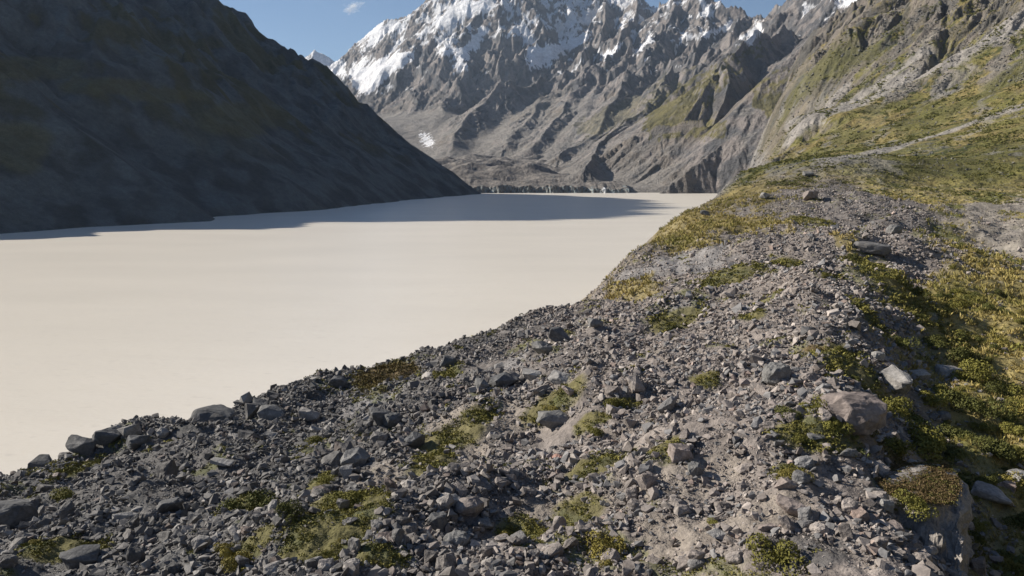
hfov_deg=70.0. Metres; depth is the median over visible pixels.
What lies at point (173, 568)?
boulder
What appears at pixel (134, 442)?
boulder
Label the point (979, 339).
shrub
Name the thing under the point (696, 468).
boulder
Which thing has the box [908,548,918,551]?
boulder
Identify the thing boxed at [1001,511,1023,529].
shrub
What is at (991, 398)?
shrub
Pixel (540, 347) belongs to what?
boulder
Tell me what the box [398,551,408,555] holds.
boulder
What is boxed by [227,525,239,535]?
boulder
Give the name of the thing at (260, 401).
boulder
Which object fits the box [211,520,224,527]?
boulder
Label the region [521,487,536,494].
boulder
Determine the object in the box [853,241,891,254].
boulder
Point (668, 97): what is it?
mountain
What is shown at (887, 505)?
boulder
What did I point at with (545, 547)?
boulder
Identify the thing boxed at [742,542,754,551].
boulder
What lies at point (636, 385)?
boulder
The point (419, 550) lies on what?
boulder
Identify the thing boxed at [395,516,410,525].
boulder
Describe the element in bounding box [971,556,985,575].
boulder
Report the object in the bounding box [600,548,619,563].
boulder
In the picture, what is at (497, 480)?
boulder
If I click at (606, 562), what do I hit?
shrub
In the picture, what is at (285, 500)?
boulder
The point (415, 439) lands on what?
boulder
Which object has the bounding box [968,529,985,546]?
shrub
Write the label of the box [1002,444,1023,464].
shrub
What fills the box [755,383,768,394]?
boulder
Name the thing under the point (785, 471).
shrub
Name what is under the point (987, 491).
boulder
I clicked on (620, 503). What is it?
boulder
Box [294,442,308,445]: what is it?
boulder
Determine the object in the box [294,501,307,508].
boulder
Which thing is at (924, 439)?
shrub
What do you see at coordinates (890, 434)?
boulder
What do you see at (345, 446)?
boulder
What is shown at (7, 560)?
boulder
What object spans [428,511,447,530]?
boulder
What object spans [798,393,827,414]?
shrub
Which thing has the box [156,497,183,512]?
boulder
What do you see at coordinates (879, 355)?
boulder
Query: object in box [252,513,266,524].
boulder
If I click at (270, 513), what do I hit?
boulder
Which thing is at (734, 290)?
boulder
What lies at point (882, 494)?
boulder
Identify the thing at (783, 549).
shrub
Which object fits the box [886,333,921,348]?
shrub
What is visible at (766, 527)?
boulder
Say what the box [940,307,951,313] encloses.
shrub
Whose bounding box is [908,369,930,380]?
boulder
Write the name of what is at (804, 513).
boulder
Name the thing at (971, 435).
shrub
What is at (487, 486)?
boulder
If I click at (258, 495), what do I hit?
shrub
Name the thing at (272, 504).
boulder
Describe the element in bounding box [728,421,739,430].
boulder
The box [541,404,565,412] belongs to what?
shrub
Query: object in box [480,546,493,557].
boulder
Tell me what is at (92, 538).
boulder
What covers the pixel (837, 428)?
shrub
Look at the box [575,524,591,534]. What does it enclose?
boulder
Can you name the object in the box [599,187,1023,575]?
grass
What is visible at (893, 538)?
boulder
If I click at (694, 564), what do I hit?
boulder
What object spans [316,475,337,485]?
shrub
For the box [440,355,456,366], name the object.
boulder
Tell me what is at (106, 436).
boulder
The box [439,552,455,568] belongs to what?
boulder
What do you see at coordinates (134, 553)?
boulder
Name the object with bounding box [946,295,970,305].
shrub
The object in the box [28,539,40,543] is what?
shrub
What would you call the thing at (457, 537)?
boulder
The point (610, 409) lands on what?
boulder
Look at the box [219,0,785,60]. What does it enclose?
sky
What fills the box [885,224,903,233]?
boulder
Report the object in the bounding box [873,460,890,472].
boulder
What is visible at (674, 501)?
boulder
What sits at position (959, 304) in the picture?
shrub
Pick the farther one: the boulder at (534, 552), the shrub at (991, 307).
the shrub at (991, 307)
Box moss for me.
[0,188,999,575]
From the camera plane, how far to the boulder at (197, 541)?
34.04 m
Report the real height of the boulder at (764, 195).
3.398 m
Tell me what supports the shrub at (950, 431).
on the ground at (564, 434)
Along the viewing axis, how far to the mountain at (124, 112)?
1298.69 m
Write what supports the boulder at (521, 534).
on the ground at (564, 434)
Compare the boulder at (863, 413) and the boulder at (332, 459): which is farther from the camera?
the boulder at (332, 459)
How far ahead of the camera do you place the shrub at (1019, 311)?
105.82 m
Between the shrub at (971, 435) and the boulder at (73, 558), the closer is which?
the boulder at (73, 558)
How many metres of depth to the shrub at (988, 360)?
71.45 m
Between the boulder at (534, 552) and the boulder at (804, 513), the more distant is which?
the boulder at (534, 552)
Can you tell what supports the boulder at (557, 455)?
on the ground at (564, 434)
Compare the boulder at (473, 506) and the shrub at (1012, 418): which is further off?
the shrub at (1012, 418)
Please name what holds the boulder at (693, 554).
on the ground at (564, 434)
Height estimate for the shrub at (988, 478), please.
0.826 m
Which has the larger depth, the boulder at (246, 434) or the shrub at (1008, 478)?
the boulder at (246, 434)
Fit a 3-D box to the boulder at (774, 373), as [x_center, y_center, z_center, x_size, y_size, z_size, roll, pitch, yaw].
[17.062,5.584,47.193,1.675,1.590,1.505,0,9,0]
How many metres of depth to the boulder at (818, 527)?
27.50 m
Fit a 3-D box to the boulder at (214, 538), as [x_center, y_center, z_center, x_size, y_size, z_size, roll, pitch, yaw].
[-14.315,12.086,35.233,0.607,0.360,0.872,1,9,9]
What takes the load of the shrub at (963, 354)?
on the ground at (564, 434)
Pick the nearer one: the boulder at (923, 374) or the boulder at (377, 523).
the boulder at (377, 523)
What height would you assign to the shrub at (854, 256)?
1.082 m
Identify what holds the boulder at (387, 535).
on the ground at (564, 434)
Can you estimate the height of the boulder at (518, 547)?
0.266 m
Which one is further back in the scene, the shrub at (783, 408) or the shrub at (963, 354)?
the shrub at (963, 354)
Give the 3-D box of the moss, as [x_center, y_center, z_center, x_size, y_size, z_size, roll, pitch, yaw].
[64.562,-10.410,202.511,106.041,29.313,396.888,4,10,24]
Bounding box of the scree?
[703,0,1023,204]
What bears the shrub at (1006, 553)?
on the ground at (564, 434)
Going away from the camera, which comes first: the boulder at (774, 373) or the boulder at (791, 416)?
the boulder at (791, 416)
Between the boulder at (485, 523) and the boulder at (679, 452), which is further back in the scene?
the boulder at (679, 452)
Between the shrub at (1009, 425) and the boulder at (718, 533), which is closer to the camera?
the boulder at (718, 533)
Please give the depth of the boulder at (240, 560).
31.61 m
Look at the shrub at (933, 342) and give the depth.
73.30 m
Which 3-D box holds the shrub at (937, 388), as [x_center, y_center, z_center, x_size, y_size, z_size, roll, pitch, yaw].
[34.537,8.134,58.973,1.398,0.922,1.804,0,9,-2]
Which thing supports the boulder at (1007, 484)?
on the ground at (564, 434)
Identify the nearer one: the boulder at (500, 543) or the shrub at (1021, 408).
the boulder at (500, 543)
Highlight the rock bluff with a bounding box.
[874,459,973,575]
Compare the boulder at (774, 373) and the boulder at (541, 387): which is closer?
the boulder at (774, 373)
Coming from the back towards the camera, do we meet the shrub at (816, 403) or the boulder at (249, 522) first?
the shrub at (816, 403)
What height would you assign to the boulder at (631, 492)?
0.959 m
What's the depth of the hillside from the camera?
907.02 m
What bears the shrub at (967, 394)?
on the ground at (564, 434)
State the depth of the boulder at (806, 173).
467.62 m
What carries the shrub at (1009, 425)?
on the ground at (564, 434)
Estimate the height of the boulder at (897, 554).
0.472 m
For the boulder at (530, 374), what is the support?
on the ground at (564, 434)
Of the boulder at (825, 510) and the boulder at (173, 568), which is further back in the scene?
the boulder at (173, 568)
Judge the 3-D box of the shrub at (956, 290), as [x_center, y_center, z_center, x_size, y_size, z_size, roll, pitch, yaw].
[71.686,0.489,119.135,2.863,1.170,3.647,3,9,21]
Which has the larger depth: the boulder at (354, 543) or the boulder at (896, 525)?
the boulder at (354, 543)
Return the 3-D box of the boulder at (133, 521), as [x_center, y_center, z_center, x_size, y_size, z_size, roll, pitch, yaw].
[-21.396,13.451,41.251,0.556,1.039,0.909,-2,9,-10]
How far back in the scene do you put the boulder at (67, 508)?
44.11 m
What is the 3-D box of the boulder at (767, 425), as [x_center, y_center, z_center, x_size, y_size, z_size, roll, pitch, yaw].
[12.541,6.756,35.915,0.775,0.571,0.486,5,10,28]
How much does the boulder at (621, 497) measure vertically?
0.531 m
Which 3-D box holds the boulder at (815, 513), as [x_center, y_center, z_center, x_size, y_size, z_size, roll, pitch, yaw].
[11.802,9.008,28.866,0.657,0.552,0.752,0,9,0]
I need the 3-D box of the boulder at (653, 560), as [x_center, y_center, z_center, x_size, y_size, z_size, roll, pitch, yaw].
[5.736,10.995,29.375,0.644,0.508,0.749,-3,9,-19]
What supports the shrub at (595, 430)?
on the ground at (564, 434)
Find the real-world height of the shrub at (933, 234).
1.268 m
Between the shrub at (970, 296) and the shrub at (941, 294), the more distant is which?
the shrub at (970, 296)
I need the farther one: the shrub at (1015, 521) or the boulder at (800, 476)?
the shrub at (1015, 521)
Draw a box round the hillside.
[705,0,1023,205]
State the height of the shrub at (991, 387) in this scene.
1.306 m
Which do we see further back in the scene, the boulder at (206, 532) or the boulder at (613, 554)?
the boulder at (206, 532)
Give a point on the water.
(102, 327)
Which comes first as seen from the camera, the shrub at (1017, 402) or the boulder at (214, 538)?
the boulder at (214, 538)
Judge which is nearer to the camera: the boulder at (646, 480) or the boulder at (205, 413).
the boulder at (646, 480)
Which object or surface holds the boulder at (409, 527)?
on the ground at (564, 434)
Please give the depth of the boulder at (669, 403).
50.38 m
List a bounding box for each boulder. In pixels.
[0,499,37,529]
[0,554,17,567]
[2,550,17,554]
[8,537,24,550]
[27,454,51,468]
[36,483,54,491]
[58,452,66,458]
[58,500,75,519]
[59,544,100,569]
[65,434,96,455]
[89,532,103,540]
[92,426,120,444]
[99,548,111,554]
[106,549,119,557]
[112,512,138,519]
[117,424,141,439]
[126,435,150,449]
[126,515,139,527]
[126,543,145,562]
[139,508,158,520]
[148,545,166,556]
[155,459,177,476]
[156,427,168,437]
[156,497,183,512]
[156,530,172,542]
[164,562,180,575]
[188,512,202,523]
[190,404,235,421]
[191,535,211,549]
[196,530,210,535]
[209,413,224,421]
[210,457,233,466]
[210,533,221,543]
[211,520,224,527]
[222,511,237,520]
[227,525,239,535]
[235,555,249,568]
[236,516,250,526]
[238,429,255,438]
[240,526,252,534]
[244,403,259,418]
[245,520,255,526]
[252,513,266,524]
[253,397,267,405]
[257,405,283,419]
[263,431,277,437]
[263,560,280,575]
[266,508,276,518]
[268,500,278,510]
[280,499,290,511]
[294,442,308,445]
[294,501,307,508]
[298,407,319,420]
[304,558,317,569]
[305,556,322,563]
[309,425,321,432]
[310,485,331,494]
[311,488,327,498]
[317,558,333,569]
[320,449,331,457]
[321,451,342,467]
[322,484,333,490]
[328,375,347,387]
[331,563,342,571]
[334,441,341,451]
[336,498,349,509]
[339,441,352,451]
[339,464,352,479]
[340,447,369,467]
[342,517,357,524]
[343,558,359,570]
[348,537,361,551]
[369,407,390,425]
[369,431,387,443]
[371,519,382,530]
[375,528,387,537]
[377,531,391,541]
[383,412,401,427]
[384,477,397,491]
[388,494,399,501]
[392,528,404,545]
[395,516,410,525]
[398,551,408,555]
[400,479,416,490]
[402,522,418,534]
[404,431,424,446]
[404,506,419,513]
[406,557,420,564]
[414,543,425,557]
[424,549,437,563]
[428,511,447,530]
[435,555,442,570]
[436,492,453,510]
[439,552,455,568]
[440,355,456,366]
[442,530,469,546]
[447,462,460,474]
[451,494,460,505]
[452,482,467,496]
[453,496,483,516]
[457,557,469,567]
[474,378,488,389]
[474,486,486,492]
[476,517,493,529]
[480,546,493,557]
[481,478,491,491]
[481,557,495,566]
[489,372,518,387]
[494,477,510,486]
[494,533,507,541]
[498,540,508,545]
[503,370,519,377]
[510,530,527,545]
[513,546,525,549]
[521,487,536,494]
[522,368,540,380]
[527,548,539,556]
[528,460,540,469]
[532,341,551,354]
[533,383,549,395]
[536,410,568,428]
[536,543,545,550]
[542,543,553,550]
[543,541,563,556]
[548,327,570,341]
[548,370,570,384]
[552,454,562,457]
[553,516,565,529]
[561,385,573,396]
[563,536,578,548]
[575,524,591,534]
[588,318,602,326]
[590,485,596,493]
[590,528,604,539]
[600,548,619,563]
[601,519,614,522]
[604,385,619,395]
[606,404,619,414]
[615,499,626,505]
[616,492,626,501]
[625,375,644,392]
[625,485,637,501]
[627,498,640,511]
[636,471,657,490]
[647,555,664,565]
[657,396,677,412]
[667,443,693,462]
[668,496,686,508]
[673,504,690,515]
[677,556,688,571]
[679,428,690,439]
[686,550,705,558]
[687,558,705,570]
[688,461,704,475]
[700,210,709,215]
[706,528,725,539]
[713,501,730,508]
[721,287,738,296]
[725,550,743,563]
[726,536,737,544]
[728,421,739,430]
[734,463,752,473]
[736,482,749,490]
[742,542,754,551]
[751,416,763,429]
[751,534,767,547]
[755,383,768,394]
[758,523,776,530]
[759,192,769,198]
[759,421,774,429]
[761,362,791,384]
[774,477,797,488]
[776,494,806,516]
[778,515,795,534]
[783,412,798,422]
[791,367,807,372]
[791,469,810,484]
[793,455,814,469]
[796,520,813,528]
[798,372,816,381]
[798,506,810,519]
[802,171,813,175]
[803,190,818,199]
[807,433,824,439]
[809,522,829,534]
[811,509,819,521]
[815,383,831,391]
[817,407,831,422]
[818,509,829,516]
[820,391,886,434]
[826,308,840,316]
[832,507,844,516]
[838,522,852,538]
[840,310,852,312]
[840,448,857,456]
[841,497,858,513]
[850,506,869,522]
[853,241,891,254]
[863,459,874,464]
[864,488,883,491]
[869,514,878,520]
[870,536,889,548]
[871,351,885,360]
[871,490,888,499]
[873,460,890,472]
[878,472,889,477]
[878,524,889,530]
[879,499,894,512]
[881,365,912,394]
[884,432,899,440]
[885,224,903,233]
[888,520,904,531]
[888,536,899,540]
[890,548,905,554]
[891,550,903,560]
[894,531,912,538]
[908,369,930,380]
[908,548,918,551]
[911,550,931,563]
[926,546,937,554]
[934,364,962,378]
[937,411,950,419]
[971,481,1013,505]
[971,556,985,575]
[997,480,1016,492]
[1006,468,1023,481]
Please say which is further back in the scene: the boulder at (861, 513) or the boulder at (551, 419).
the boulder at (551, 419)
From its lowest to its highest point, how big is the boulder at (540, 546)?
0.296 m
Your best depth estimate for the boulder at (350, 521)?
32.47 m
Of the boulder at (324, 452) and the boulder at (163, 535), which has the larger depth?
the boulder at (324, 452)
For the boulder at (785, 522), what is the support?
on the ground at (564, 434)
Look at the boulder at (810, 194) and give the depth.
295.38 m
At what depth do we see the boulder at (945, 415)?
56.47 m
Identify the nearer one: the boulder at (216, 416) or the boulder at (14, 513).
the boulder at (14, 513)
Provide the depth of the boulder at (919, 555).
27.70 m
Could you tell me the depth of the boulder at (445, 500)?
34.74 m
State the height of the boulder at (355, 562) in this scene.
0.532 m
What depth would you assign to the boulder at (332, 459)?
52.05 m
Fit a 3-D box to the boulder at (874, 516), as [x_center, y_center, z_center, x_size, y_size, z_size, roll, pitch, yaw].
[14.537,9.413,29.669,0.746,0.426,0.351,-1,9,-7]
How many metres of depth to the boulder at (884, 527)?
29.18 m
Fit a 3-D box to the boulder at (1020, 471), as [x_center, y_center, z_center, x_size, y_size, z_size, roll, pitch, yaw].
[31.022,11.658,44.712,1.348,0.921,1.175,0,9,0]
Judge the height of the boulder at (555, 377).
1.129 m
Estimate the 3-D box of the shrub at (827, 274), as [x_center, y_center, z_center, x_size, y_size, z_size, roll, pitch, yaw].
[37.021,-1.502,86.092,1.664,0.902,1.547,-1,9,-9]
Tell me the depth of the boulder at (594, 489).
36.91 m
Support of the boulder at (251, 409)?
on the ground at (564, 434)
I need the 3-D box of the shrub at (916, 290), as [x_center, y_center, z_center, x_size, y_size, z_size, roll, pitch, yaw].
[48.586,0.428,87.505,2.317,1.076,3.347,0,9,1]
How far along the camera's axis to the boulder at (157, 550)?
34.61 m
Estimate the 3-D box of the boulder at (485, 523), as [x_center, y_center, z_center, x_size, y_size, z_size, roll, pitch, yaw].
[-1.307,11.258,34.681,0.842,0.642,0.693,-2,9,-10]
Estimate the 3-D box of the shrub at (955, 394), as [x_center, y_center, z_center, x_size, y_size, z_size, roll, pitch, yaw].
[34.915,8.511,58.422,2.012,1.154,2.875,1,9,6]
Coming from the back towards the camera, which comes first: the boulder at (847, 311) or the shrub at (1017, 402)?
the boulder at (847, 311)
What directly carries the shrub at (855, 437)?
on the ground at (564, 434)
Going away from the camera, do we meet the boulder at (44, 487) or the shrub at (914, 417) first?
the shrub at (914, 417)
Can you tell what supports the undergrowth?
on the ground at (564, 434)
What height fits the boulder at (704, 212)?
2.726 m
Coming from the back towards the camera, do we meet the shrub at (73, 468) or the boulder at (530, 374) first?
the boulder at (530, 374)
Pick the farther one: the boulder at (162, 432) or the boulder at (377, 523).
the boulder at (162, 432)
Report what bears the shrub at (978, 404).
on the ground at (564, 434)
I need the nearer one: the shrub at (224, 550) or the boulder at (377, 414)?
the shrub at (224, 550)
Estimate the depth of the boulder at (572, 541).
30.53 m
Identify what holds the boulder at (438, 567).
on the ground at (564, 434)
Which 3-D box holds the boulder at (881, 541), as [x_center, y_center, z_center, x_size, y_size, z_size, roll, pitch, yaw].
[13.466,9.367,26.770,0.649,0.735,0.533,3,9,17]
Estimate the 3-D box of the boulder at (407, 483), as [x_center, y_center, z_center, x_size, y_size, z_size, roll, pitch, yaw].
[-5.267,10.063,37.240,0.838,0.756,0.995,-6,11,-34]
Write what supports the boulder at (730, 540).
on the ground at (564, 434)
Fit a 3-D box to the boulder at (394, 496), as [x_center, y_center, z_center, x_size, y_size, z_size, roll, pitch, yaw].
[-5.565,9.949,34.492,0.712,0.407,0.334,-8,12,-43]
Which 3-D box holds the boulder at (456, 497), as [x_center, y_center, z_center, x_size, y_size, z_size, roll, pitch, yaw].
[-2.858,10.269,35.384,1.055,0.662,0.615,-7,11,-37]
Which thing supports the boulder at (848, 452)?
on the ground at (564, 434)
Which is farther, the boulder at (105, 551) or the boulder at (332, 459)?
the boulder at (332, 459)
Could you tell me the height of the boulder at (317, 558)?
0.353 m
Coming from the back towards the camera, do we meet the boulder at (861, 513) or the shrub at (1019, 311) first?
the shrub at (1019, 311)
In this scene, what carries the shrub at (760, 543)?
on the ground at (564, 434)
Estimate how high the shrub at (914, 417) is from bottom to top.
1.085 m
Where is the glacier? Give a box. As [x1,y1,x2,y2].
[434,154,628,192]
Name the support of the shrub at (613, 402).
on the ground at (564, 434)
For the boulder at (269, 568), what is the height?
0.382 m
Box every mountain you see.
[0,0,480,233]
[305,0,856,193]
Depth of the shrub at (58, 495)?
54.98 m
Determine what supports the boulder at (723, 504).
on the ground at (564, 434)
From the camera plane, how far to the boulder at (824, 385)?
39.68 m
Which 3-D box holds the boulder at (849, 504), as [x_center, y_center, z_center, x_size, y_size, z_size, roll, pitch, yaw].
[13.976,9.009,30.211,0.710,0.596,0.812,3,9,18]
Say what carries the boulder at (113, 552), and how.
on the ground at (564, 434)
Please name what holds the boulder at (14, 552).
on the ground at (564, 434)
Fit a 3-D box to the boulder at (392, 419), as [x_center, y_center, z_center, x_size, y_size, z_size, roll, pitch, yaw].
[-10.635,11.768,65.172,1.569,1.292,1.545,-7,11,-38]
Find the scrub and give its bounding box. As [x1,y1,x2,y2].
[716,0,1023,203]
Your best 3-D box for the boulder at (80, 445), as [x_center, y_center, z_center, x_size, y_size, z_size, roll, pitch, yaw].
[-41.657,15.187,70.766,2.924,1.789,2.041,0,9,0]
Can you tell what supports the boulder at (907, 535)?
on the ground at (564, 434)
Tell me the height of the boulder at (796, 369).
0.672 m
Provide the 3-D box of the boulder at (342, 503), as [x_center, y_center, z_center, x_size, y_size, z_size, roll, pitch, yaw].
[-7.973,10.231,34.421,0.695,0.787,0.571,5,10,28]
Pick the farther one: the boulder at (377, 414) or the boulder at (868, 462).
the boulder at (377, 414)
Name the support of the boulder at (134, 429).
on the ground at (564, 434)
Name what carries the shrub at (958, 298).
on the ground at (564, 434)
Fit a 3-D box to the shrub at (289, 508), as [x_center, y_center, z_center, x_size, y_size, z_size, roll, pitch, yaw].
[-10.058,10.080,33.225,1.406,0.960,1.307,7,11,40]
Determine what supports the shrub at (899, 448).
on the ground at (564, 434)
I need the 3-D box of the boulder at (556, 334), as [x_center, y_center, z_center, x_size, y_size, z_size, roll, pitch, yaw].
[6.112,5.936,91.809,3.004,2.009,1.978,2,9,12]
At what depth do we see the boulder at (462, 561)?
29.21 m
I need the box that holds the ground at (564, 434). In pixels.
[0,188,1023,575]
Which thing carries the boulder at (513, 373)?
on the ground at (564, 434)
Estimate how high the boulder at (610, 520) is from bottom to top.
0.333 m
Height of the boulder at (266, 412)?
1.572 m
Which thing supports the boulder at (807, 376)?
on the ground at (564, 434)
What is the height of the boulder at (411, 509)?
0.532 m
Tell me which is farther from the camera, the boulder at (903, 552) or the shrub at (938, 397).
the shrub at (938, 397)
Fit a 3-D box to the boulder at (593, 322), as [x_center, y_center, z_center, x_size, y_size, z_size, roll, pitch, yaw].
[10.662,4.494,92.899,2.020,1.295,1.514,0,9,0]
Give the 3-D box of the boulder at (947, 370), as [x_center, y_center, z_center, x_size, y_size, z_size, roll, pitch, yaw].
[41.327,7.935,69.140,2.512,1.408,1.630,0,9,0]
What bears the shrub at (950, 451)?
on the ground at (564, 434)
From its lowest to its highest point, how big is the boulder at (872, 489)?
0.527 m
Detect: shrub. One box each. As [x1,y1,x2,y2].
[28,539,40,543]
[48,487,74,502]
[51,466,74,472]
[212,542,235,558]
[216,488,280,511]
[219,549,254,575]
[274,498,306,523]
[304,435,325,443]
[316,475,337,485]
[326,490,373,505]
[499,529,512,536]
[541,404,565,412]
[582,529,628,561]
[587,427,603,436]
[597,558,613,567]
[603,397,627,407]
[706,517,718,523]
[744,532,824,575]
[774,405,802,420]
[776,467,815,481]
[792,434,811,442]
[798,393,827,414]
[821,272,834,278]
[822,418,855,435]
[833,346,847,351]
[846,253,858,260]
[850,375,859,380]
[850,435,859,439]
[880,395,915,421]
[882,435,916,457]
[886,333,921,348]
[891,488,939,521]
[902,408,931,425]
[903,420,946,459]
[911,286,932,297]
[914,313,925,317]
[915,390,951,406]
[921,334,947,349]
[930,232,943,236]
[931,434,968,461]
[932,383,948,393]
[934,423,966,441]
[935,290,953,300]
[938,387,963,403]
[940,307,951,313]
[944,345,985,364]
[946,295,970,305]
[949,288,961,293]
[949,300,967,308]
[949,358,996,384]
[950,395,1019,418]
[951,297,968,306]
[953,331,970,341]
[957,430,982,443]
[958,288,971,294]
[958,390,969,398]
[964,294,984,299]
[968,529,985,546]
[969,421,993,434]
[969,435,1019,460]
[971,516,992,534]
[973,336,983,342]
[973,475,999,486]
[979,421,1023,435]
[980,471,1023,496]
[981,302,1003,312]
[982,356,994,363]
[984,374,1023,395]
[984,381,1015,397]
[985,332,1011,347]
[986,396,998,404]
[987,343,1000,351]
[993,288,1004,295]
[994,548,1015,558]
[997,411,1023,425]
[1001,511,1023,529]
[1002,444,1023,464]
[1003,396,1023,410]
[1005,394,1023,417]
[1014,309,1023,314]
[1014,317,1023,323]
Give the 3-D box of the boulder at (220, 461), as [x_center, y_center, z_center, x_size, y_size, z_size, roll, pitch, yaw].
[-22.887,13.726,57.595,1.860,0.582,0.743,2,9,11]
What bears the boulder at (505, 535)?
on the ground at (564, 434)
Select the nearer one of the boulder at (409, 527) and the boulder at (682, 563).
the boulder at (682, 563)
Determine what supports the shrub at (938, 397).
on the ground at (564, 434)
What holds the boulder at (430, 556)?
on the ground at (564, 434)
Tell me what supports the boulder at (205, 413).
on the ground at (564, 434)
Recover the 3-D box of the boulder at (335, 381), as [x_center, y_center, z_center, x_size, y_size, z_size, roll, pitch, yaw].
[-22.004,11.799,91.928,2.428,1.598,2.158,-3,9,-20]
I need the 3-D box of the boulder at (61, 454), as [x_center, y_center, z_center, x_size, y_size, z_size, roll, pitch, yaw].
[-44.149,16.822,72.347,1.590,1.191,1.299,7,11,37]
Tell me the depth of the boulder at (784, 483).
30.96 m
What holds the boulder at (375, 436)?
on the ground at (564, 434)
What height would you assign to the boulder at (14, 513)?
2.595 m
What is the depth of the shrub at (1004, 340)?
80.70 m
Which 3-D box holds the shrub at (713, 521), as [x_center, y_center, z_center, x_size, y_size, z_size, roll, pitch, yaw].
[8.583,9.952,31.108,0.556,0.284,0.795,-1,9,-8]
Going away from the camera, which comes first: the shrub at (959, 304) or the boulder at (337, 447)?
the boulder at (337, 447)
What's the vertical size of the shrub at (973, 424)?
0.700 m
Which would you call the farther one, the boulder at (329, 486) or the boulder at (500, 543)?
the boulder at (329, 486)
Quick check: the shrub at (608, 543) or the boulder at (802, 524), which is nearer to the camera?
the boulder at (802, 524)
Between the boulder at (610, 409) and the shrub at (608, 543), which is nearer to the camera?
the shrub at (608, 543)
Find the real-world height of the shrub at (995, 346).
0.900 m
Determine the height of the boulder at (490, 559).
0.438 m
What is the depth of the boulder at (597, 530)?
31.68 m
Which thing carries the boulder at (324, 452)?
on the ground at (564, 434)
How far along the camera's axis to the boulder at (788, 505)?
29.28 m
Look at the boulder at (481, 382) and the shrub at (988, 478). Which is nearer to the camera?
the shrub at (988, 478)
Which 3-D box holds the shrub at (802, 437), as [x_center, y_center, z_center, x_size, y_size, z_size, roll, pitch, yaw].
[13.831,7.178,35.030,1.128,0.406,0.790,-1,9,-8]
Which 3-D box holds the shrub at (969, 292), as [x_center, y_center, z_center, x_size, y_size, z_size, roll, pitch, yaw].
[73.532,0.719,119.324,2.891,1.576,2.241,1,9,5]
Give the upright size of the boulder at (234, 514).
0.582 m
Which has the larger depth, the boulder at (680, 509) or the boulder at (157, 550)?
the boulder at (157, 550)
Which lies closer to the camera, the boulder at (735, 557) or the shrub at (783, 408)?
the boulder at (735, 557)
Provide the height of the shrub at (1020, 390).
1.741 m
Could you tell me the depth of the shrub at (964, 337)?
78.14 m
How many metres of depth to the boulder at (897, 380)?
56.22 m
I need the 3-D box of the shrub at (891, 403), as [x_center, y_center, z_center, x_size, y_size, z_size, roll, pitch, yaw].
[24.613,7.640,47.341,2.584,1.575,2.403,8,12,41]
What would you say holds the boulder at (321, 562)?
on the ground at (564, 434)
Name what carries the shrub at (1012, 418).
on the ground at (564, 434)
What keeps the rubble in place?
on the ground at (564, 434)
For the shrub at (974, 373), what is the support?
on the ground at (564, 434)
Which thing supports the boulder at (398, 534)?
on the ground at (564, 434)
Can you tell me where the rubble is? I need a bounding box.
[0,170,1023,575]
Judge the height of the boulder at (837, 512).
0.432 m
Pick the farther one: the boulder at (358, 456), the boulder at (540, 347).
the boulder at (540, 347)
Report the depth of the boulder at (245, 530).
33.76 m
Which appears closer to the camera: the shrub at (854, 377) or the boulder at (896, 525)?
the boulder at (896, 525)
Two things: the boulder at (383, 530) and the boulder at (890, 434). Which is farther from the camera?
the boulder at (890, 434)
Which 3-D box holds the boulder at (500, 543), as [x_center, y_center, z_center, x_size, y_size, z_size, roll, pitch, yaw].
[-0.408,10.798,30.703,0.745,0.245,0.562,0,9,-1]
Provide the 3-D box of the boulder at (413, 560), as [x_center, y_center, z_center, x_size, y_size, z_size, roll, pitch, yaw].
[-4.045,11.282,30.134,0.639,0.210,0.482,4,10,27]
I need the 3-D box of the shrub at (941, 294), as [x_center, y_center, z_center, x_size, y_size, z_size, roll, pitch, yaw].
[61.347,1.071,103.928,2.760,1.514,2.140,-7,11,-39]
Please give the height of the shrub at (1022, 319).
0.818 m
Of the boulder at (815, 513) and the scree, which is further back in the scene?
the scree
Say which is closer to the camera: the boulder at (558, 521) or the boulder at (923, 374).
the boulder at (558, 521)
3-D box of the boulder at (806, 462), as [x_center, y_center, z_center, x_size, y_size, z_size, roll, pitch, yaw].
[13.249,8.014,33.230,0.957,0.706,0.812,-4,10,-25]
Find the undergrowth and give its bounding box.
[69,189,1023,575]
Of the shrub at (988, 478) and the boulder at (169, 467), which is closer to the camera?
the shrub at (988, 478)
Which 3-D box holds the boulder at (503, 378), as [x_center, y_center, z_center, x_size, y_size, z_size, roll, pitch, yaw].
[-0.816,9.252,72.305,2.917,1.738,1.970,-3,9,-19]
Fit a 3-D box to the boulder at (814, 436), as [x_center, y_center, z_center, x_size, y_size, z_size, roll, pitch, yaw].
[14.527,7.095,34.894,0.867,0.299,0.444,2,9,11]
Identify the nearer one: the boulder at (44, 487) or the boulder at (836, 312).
the boulder at (44, 487)
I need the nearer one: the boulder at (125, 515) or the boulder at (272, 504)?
the boulder at (272, 504)
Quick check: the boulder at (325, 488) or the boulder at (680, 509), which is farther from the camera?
the boulder at (325, 488)
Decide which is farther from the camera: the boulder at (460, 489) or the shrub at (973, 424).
the shrub at (973, 424)
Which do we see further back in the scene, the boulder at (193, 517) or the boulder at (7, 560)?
the boulder at (193, 517)
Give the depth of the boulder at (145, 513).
42.87 m
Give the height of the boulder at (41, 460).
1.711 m
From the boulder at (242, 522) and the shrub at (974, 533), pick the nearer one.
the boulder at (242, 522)

